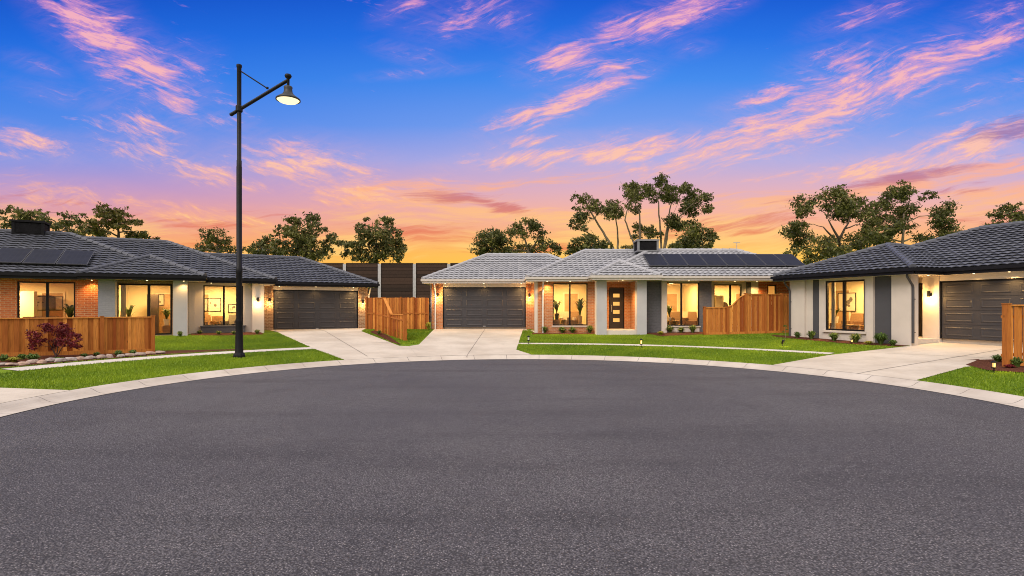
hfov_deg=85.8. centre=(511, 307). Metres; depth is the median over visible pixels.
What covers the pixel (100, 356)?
garden rock
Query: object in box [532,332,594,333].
garden bed
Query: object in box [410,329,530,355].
driveway
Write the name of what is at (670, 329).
tufted shrub
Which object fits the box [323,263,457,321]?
noise barrier
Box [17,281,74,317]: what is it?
window
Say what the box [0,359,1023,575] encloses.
road
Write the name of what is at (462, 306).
garage door
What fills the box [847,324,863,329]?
table
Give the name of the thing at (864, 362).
driveway
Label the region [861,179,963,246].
eucalyptus
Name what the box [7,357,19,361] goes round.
tufted shrub
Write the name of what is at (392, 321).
timber fence
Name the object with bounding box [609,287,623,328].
front door
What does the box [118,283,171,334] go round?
sliding door
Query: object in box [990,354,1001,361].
tufted shrub
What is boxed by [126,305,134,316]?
potted plant
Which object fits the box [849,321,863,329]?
armchair
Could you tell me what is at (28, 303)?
door frame
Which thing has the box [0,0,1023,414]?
sky
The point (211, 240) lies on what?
tree
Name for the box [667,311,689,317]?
armchair
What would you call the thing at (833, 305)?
curtain
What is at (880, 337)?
tufted shrub
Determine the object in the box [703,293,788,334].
timber fence
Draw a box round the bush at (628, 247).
[620,245,632,248]
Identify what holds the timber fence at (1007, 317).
on the ground at (8, 371)
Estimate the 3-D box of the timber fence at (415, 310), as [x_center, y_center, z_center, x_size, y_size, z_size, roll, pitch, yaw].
[-6.886,0.459,33.062,3.792,2.162,0.217,0,0,0]
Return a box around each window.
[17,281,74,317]
[203,285,242,325]
[553,283,587,324]
[667,282,698,325]
[714,284,740,324]
[826,279,864,331]
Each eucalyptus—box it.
[778,184,884,264]
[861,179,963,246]
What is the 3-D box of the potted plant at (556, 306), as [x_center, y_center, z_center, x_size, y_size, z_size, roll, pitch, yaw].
[2.535,0.360,31.707,0.883,1.680,0.900,0,0,-42]
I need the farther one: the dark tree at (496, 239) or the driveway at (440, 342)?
the dark tree at (496, 239)
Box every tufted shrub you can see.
[0,354,8,360]
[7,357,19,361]
[17,354,26,358]
[25,353,39,359]
[114,350,122,355]
[586,325,593,332]
[667,325,673,332]
[688,325,696,332]
[793,332,799,337]
[806,331,816,338]
[827,332,839,340]
[849,333,862,342]
[873,332,889,344]
[887,339,896,345]
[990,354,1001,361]
[1002,364,1016,367]
[1010,357,1023,366]
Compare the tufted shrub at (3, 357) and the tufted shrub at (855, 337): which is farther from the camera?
the tufted shrub at (855, 337)
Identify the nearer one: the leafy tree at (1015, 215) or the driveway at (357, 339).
the driveway at (357, 339)
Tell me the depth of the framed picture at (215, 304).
30.64 m
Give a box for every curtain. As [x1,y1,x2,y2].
[121,285,125,316]
[831,282,835,328]
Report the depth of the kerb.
15.45 m
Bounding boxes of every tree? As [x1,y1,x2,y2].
[0,205,110,236]
[83,201,143,237]
[123,230,160,239]
[193,227,235,253]
[242,235,283,255]
[264,211,346,261]
[339,214,407,262]
[469,227,516,255]
[501,217,563,256]
[563,231,613,255]
[567,172,714,248]
[667,221,719,248]
[981,202,1023,224]
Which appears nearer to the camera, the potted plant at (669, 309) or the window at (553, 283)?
the window at (553, 283)
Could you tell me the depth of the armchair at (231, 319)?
29.83 m
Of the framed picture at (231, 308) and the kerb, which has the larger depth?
the framed picture at (231, 308)
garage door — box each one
[273,290,357,329]
[443,287,525,326]
[940,278,1023,341]
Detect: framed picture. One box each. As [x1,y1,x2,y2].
[37,296,62,310]
[159,294,163,305]
[205,298,220,311]
[228,304,235,312]
[838,293,855,311]
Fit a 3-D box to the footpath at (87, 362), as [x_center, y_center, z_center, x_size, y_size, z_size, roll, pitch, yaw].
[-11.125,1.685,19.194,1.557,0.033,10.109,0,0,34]
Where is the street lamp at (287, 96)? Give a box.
[229,64,300,357]
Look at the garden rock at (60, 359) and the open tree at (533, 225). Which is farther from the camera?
the open tree at (533, 225)
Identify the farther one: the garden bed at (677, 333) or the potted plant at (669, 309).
the potted plant at (669, 309)
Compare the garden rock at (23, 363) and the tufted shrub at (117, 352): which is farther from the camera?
the tufted shrub at (117, 352)
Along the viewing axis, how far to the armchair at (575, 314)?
32.73 m
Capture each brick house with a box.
[0,219,379,335]
[421,239,804,334]
[770,221,1023,346]
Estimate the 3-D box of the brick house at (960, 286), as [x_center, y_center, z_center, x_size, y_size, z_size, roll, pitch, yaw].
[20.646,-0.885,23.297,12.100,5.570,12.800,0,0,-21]
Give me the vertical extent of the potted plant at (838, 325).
1.169 m
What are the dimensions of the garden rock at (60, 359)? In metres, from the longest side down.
0.324 x 0.261 x 0.096 m
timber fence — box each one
[0,316,154,356]
[365,297,428,328]
[375,297,406,340]
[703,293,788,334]
[1001,303,1023,366]
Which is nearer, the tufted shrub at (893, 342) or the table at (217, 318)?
the tufted shrub at (893, 342)
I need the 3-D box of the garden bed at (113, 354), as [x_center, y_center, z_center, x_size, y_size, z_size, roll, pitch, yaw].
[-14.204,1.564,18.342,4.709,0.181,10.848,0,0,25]
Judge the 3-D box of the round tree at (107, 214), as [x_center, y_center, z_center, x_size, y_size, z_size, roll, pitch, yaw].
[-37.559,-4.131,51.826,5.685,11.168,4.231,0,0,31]
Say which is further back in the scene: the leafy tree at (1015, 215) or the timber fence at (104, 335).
the leafy tree at (1015, 215)
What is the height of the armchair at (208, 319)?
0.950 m
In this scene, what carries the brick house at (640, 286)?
on the ground at (8, 371)
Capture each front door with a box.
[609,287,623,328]
[918,284,922,335]
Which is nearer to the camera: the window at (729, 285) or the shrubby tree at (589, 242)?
the window at (729, 285)
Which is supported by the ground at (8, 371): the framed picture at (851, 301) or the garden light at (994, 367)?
the garden light at (994, 367)
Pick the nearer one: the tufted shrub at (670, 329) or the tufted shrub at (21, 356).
the tufted shrub at (21, 356)
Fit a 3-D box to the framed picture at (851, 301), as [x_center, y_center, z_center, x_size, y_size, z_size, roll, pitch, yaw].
[16.126,-0.250,26.547,0.026,0.900,0.950,0,0,-21]
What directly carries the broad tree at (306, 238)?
on the ground at (8, 371)
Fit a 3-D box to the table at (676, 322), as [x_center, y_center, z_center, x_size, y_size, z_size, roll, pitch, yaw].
[9.141,0.975,31.300,0.600,0.450,0.500,0,0,0]
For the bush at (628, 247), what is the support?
on the ground at (8, 371)
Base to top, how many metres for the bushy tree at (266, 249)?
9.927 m
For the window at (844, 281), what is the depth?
24.19 m
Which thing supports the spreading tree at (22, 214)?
on the ground at (8, 371)
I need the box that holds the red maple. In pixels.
[24,322,83,356]
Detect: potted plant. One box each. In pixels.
[59,304,73,316]
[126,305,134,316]
[157,309,169,332]
[554,300,562,323]
[572,298,583,323]
[667,305,672,324]
[830,309,840,328]
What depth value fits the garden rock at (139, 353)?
18.82 m
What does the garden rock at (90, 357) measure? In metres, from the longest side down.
0.334 x 0.258 x 0.103 m
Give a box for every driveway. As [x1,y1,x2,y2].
[0,388,69,402]
[271,328,416,359]
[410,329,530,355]
[775,342,1022,379]
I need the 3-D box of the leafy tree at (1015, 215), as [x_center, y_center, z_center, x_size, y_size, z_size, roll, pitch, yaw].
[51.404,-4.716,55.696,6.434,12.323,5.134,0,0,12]
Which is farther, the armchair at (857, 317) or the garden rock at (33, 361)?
the armchair at (857, 317)
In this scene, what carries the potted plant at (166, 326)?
in the brick house at (87, 276)
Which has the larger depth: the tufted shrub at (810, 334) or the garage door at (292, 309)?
the garage door at (292, 309)
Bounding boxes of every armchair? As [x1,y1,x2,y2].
[205,315,218,323]
[220,315,235,323]
[559,312,575,323]
[567,312,578,323]
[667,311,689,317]
[670,312,687,324]
[683,312,697,324]
[841,313,863,328]
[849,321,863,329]
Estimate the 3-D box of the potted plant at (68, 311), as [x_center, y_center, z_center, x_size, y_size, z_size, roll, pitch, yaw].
[-20.612,0.586,25.689,1.063,1.508,0.889,0,0,-28]
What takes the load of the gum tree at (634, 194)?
on the ground at (8, 371)
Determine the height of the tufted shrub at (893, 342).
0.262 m
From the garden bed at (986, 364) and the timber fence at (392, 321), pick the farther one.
the timber fence at (392, 321)
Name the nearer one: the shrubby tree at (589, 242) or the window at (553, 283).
the window at (553, 283)
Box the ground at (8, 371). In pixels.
[0,322,1023,395]
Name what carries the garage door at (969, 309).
in the brick house at (960, 286)
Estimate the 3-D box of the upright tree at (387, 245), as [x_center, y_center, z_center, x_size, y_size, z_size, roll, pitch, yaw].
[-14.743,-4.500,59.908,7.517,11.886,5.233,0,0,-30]
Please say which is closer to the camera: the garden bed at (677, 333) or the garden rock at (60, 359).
the garden rock at (60, 359)
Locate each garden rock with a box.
[18,361,29,364]
[26,359,38,362]
[54,358,66,361]
[65,357,76,360]
[84,355,95,358]
[96,355,105,358]
[124,353,134,355]
[135,352,145,354]
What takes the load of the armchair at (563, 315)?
on the brick house at (640, 286)
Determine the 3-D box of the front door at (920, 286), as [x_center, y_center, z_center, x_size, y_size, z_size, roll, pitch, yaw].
[17.797,0.110,23.585,0.050,2.260,0.790,0,0,-21]
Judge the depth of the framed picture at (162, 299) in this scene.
29.45 m
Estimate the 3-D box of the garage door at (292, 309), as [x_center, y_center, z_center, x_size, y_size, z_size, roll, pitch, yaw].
[-11.873,0.157,33.552,4.900,2.385,0.155,0,0,-28]
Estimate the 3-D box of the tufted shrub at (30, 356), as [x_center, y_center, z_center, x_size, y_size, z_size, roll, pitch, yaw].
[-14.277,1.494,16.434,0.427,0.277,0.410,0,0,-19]
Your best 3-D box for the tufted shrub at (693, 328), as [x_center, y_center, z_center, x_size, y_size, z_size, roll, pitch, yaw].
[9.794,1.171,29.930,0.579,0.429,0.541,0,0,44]
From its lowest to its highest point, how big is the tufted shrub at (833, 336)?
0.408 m
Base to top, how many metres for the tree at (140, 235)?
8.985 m
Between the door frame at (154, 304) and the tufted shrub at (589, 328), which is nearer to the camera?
the door frame at (154, 304)
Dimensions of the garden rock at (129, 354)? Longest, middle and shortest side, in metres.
0.355 x 0.298 x 0.088 m
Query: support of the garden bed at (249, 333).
on the ground at (8, 371)
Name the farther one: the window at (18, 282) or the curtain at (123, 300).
the curtain at (123, 300)
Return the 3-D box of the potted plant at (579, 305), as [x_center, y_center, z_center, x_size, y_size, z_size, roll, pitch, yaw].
[3.948,0.342,31.786,0.876,1.717,1.035,0,0,30]
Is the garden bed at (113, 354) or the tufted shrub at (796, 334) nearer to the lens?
the garden bed at (113, 354)
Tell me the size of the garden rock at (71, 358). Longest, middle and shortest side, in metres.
0.390 x 0.223 x 0.110 m
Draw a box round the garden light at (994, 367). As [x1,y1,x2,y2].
[991,361,996,372]
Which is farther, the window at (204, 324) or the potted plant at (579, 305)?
the potted plant at (579, 305)
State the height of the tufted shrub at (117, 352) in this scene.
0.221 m
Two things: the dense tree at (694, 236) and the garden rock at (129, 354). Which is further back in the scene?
the dense tree at (694, 236)
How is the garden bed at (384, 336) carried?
on the ground at (8, 371)
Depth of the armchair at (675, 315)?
32.17 m
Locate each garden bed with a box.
[0,348,266,367]
[191,332,262,334]
[371,330,398,343]
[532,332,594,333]
[647,332,702,335]
[773,335,907,345]
[966,359,1023,371]
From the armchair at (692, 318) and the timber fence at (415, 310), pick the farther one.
the timber fence at (415, 310)
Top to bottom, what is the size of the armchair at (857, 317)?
0.950 m
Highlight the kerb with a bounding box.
[0,355,1023,416]
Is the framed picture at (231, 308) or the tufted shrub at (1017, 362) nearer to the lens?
the tufted shrub at (1017, 362)
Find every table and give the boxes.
[212,316,222,323]
[667,320,677,324]
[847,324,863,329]
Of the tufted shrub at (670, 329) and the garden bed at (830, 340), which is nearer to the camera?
the garden bed at (830, 340)
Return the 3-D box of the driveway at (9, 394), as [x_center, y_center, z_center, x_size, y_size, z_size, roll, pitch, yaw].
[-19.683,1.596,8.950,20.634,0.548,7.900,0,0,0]
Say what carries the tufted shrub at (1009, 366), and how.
on the garden bed at (986, 364)
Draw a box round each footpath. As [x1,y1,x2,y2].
[4,347,313,370]
[518,343,831,353]
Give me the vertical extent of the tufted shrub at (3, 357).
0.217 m
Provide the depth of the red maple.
17.31 m
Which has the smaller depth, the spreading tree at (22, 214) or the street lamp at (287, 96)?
the street lamp at (287, 96)
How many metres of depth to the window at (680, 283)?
30.33 m
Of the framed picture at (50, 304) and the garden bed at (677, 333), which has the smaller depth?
the framed picture at (50, 304)
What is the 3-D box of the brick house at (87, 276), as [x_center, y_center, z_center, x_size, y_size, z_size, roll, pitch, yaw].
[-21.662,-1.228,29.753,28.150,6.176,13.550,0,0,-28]
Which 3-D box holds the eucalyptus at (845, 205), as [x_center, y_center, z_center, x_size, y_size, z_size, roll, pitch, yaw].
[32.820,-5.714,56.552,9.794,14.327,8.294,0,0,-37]

